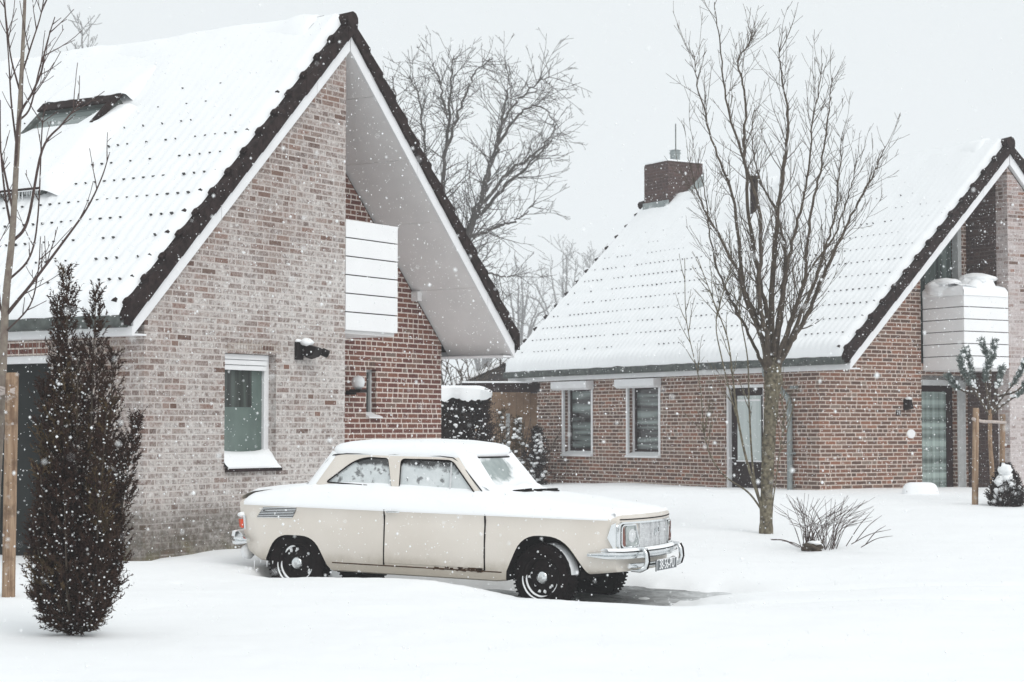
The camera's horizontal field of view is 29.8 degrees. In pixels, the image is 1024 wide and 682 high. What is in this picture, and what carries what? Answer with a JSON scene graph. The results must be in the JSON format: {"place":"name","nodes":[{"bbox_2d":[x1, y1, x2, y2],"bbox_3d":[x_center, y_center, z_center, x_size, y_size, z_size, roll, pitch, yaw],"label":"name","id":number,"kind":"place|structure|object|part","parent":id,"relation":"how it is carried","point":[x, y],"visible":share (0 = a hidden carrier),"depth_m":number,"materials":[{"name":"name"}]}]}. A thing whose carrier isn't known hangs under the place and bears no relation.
{"place":"outdoors","nodes":[
{"label":"outdoors","id":0,"kind":"place"},
{"bbox_2d":[0,483,1023,681],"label":"snow ground","id":1,"kind":"structure","parent":0,"point":[416,609],"depth_m":13.32,"materials":[{"name":"white snow"}]},
{"bbox_2d":[2,373,18,596],"bbox_3d":[-3.824,1.215,14.659,0.110,1.948,0.099,0,-3,0],"label":"wooden stake","id":2,"kind":"object","parent":1,"relation":"on","point":[10,494],"visible":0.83,"depth_m":14.63,"materials":[{"name":"brown wood"}]},
{"bbox_2d":[0,386,14,395],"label":"tree tie","id":3,"kind":"object","parent":2,"relation":"attached to","point":[2,390],"visible":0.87,"depth_m":14.74,"materials":[{"name":"white fabric"}]},
{"bbox_2d":[0,0,110,498],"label":"sapling","id":4,"kind":"object","parent":1,"relation":"on","point":[5,310],"visible":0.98,"depth_m":14.94,"materials":[{"name":"brown plant"}]},
{"bbox_2d":[53,5,100,52],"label":"tree","id":5,"kind":"object","parent":1,"relation":"on","point":[81,33],"visible":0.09,"depth_m":151.00,"materials":[{"name":"grey plant"}]},
{"bbox_2d":[18,258,147,635],"bbox_3d":[-2.702,0.662,12.042,0.754,2.377,0.746,0,-3,0],"label":"yew","id":6,"kind":"object","parent":1,"relation":"on","point":[92,522],"visible":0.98,"depth_m":11.98,"materials":[{"name":"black plant"}]},
{"bbox_2d":[0,11,519,560],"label":"brick house","id":7,"kind":"structure","parent":1,"relation":"on","point":[220,271],"depth_m":20.82,"materials":[{"name":"brick"}]},
{"bbox_2d":[0,363,50,555],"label":"side door","id":8,"kind":"structure","parent":7,"relation":"in","point":[25,400],"depth_m":19.75,"materials":[{"name":"grey wood"}]},
{"bbox_2d":[0,64,156,200],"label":"roof window","id":9,"kind":"structure","parent":7,"relation":"in","point":[106,117],"depth_m":21.72,"materials":[{"name":"metal"}]},
{"bbox_2d":[224,353,281,471],"bbox_3d":[-2.755,0.749,20.128,0.245,1.225,0.875,-2,-3,33],"label":"window","id":10,"kind":"structure","parent":7,"relation":"in","point":[254,369],"depth_m":20.19,"materials":[{"name":"white paint"}]},
{"bbox_2d":[366,370,382,417],"bbox_3d":[-1.728,0.643,23.413,0.190,0.590,0.275,-2,-3,33],"label":"slit window","id":11,"kind":"structure","parent":7,"relation":"in","point":[369,414],"depth_m":23.46,"materials":[{"name":"grey glass"}]},
{"bbox_2d":[441,383,498,442],"bbox_3d":[-1.252,1.923,30.918,2.148,2.576,1.385,0,-3,0],"label":"hedge","id":12,"kind":"object","parent":1,"relation":"on","point":[456,398],"visible":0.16,"depth_m":30.52,"materials":[{"name":"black plant"}]},
{"bbox_2d":[441,358,507,415],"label":"garden shrub","id":13,"kind":"object","parent":1,"relation":"on","point":[469,377],"visible":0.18,"depth_m":40.17,"materials":[{"name":"plant"}]},
{"bbox_2d":[382,26,591,382],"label":"bare tree","id":14,"kind":"object","parent":1,"relation":"on","point":[482,199],"visible":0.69,"depth_m":47.35,"materials":[{"name":"grey plant"}]},
{"bbox_2d":[446,359,536,460],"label":"garden shed","id":15,"kind":"structure","parent":1,"relation":"on","point":[496,376],"depth_m":42.01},
{"bbox_2d":[466,310,530,371],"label":"tree","id":16,"kind":"object","parent":1,"relation":"on","point":[479,364],"visible":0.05,"depth_m":189.74,"materials":[{"name":"grey plant"}]},
{"bbox_2d":[488,407,511,448],"bbox_3d":[-0.158,2.123,36.231,0.615,1.772,0.617,-2,-3,36],"label":"garden plant","id":17,"kind":"object","parent":1,"relation":"on","point":[500,425],"visible":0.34,"depth_m":36.24,"materials":[{"name":"green plant"}]},
{"bbox_2d":[475,392,536,469],"bbox_3d":[-0.057,2.139,37.136,1.386,2.320,0.110,0,-3,0],"label":"board fence","id":18,"kind":"object","parent":1,"relation":"on","point":[530,403],"visible":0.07,"depth_m":37.16,"materials":[{"name":"beige wood"}]},
{"bbox_2d":[507,415,530,467],"bbox_3d":[0.115,2.170,35.868,0.744,1.647,0.688,0,-3,0],"label":"garden plant","id":19,"kind":"object","parent":1,"relation":"on","point":[519,425],"visible":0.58,"depth_m":35.80,"materials":[{"name":"green plant"}]},
{"bbox_2d":[497,257,557,358],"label":"tree","id":20,"kind":"object","parent":1,"relation":"on","point":[523,316],"visible":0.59,"depth_m":200.32,"materials":[{"name":"grey plant"}]},
{"bbox_2d":[516,425,561,484],"bbox_3d":[0.445,2.256,35.520,0.771,1.444,0.754,2,-3,-37],"label":"garden plant","id":21,"kind":"object","parent":1,"relation":"on","point":[537,438],"visible":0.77,"depth_m":35.46,"materials":[{"name":"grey plant"}]},
{"bbox_2d":[504,234,590,326],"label":"tree","id":22,"kind":"object","parent":1,"relation":"on","point":[570,254],"visible":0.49,"depth_m":210.88,"materials":[{"name":"grey plant"}]},
{"bbox_2d":[557,243,607,295],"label":"tree","id":23,"kind":"object","parent":1,"relation":"on","point":[589,259],"visible":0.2,"depth_m":235.59,"materials":[{"name":"grey plant"}]},
{"bbox_2d":[501,124,1023,489],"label":"brick house","id":24,"kind":"structure","parent":1,"relation":"on","point":[886,359],"depth_m":31.37,"materials":[{"name":"brick"}]},
{"bbox_2d":[462,381,539,391],"bbox_3d":[0.000,0.872,36.639,1.900,0.205,0.320,0,-3,0],"label":"lean to","id":25,"kind":"object","parent":24,"relation":"attached to","point":[522,386],"visible":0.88,"depth_m":36.50,"materials":[{"name":"brown paint"}]},
{"bbox_2d":[550,380,593,456],"bbox_3d":[1.176,1.427,35.426,0.353,1.385,1.180,2,-3,-32],"label":"window","id":26,"kind":"structure","parent":24,"relation":"in","point":[580,438],"depth_m":35.53,"materials":[{"name":"white paint"}]},
{"bbox_2d":[614,378,660,457],"bbox_3d":[2.268,1.346,33.681,0.353,1.385,1.180,2,-3,-32],"label":"window","id":27,"kind":"structure","parent":24,"relation":"in","point":[649,401],"depth_m":33.79,"materials":[{"name":"white paint"}]},
{"bbox_2d":[731,387,762,487],"bbox_3d":[3.849,2.045,31.304,0.120,2.570,0.890,2,-3,-32],"label":"door","id":28,"kind":"structure","parent":24,"relation":"in","point":[737,457],"depth_m":31.36,"materials":[{"name":"grey paint"}]},
{"bbox_2d":[921,385,952,486],"bbox_3d":[6.841,2.023,31.155,0.760,2.600,0.060,2,-3,-32],"label":"garden door","id":29,"kind":"structure","parent":24,"relation":"in","point":[942,441],"depth_m":31.21,"materials":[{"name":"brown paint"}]},
{"bbox_2d":[664,0,904,533],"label":"street tree","id":30,"kind":"object","parent":1,"relation":"on","point":[772,344],"visible":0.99,"depth_m":21.84,"materials":[{"name":"brown plant"}]},
{"bbox_2d":[771,494,890,551],"bbox_3d":[3.241,1.904,20.081,1.249,0.645,1.105,0,-3,0],"label":"shrub","id":31,"kind":"object","parent":1,"relation":"on","point":[812,544],"visible":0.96,"depth_m":20.04,"materials":[{"name":"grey plant"}]},
{"bbox_2d":[902,482,938,493],"bbox_3d":[5.967,2.266,28.125,0.524,0.405,0.300,0,-3,0],"label":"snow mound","id":32,"kind":"object","parent":1,"relation":"on","point":[921,488],"visible":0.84,"depth_m":28.00,"materials":[{"name":"white snow"}]},
{"bbox_2d":[972,408,978,504],"bbox_3d":[6.057,1.643,25.151,0.116,1.537,0.084,0,-3,0],"label":"wooden stake","id":33,"kind":"object","parent":1,"relation":"on","point":[975,448],"visible":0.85,"depth_m":25.13,"materials":[{"name":"brown wood"}]},
{"bbox_2d":[971,417,1006,423],"bbox_3d":[6.323,1.053,25.457,0.063,0.089,0.938,-2,-3,41],"label":"tree tie","id":34,"kind":"object","parent":33,"relation":"attached to","point":[990,421],"visible":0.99,"depth_m":25.43,"materials":[{"name":"white fabric"}]},
{"bbox_2d":[943,337,1023,492],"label":"grafted pine","id":35,"kind":"object","parent":1,"relation":"on","point":[990,357],"visible":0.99,"depth_m":25.55,"materials":[{"name":"grey wood"}]},
{"bbox_2d":[1000,414,1005,497],"bbox_3d":[6.586,1.719,25.848,0.104,1.469,0.072,0,-3,0],"label":"wooden stake","id":36,"kind":"object","parent":1,"relation":"on","point":[1002,441],"visible":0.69,"depth_m":25.84,"materials":[{"name":"brown wood"}]},
{"bbox_2d":[983,462,1023,506],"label":"dwarf conifer","id":37,"kind":"object","parent":1,"relation":"on","point":[1012,485],"visible":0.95,"depth_m":24.80,"materials":[{"name":"grey plant"}]},
{"bbox_2d":[0,0,1023,681],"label":"snowflakes","id":38,"kind":"object","parent":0,"point":[710,42],"visible":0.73,"depth_m":12.46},
{"bbox_2d":[0,0,1023,384],"label":"sky","id":39,"kind":"structure","parent":0,"point":[609,97],"materials":[{"name":"white"}]},
{"bbox_2d":[484,586,730,605],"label":"driveway","id":40,"kind":"structure","parent":0,"point":[659,597],"depth_m":17.43,"materials":[{"name":"grey concrete"}]},
{"bbox_2d":[231,439,684,600],"bbox_3d":[-0.502,1.619,17.567,4.072,1.441,1.590,0,-2,24],"label":"parked car","id":41,"kind":"object","parent":40,"relation":"on","point":[617,554],"visible":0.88,"depth_m":16.98,"materials":[{"name":"beige paint"}]},
{"bbox_3d":[-1.358,1.174,17.324,0.668,0.273,0.078,0,-2,24],"label":"quarter window","id":42,"kind":"part","parent":41,"relation":"part of","materials":[{"name":"white glass"}]},
{"bbox_3d":[-0.690,1.721,16.819,0.996,0.520,0.081,0,-2,24],"label":"door","id":43,"kind":"part","parent":41,"relation":"part of","materials":[{"name":"beige paint"}]},
{"bbox_3d":[-0.653,1.194,17.005,0.773,0.305,0.084,0,-2,24],"label":"door window","id":44,"kind":"part","parent":41,"relation":"part of","materials":[{"name":"white glass"}]}
]}

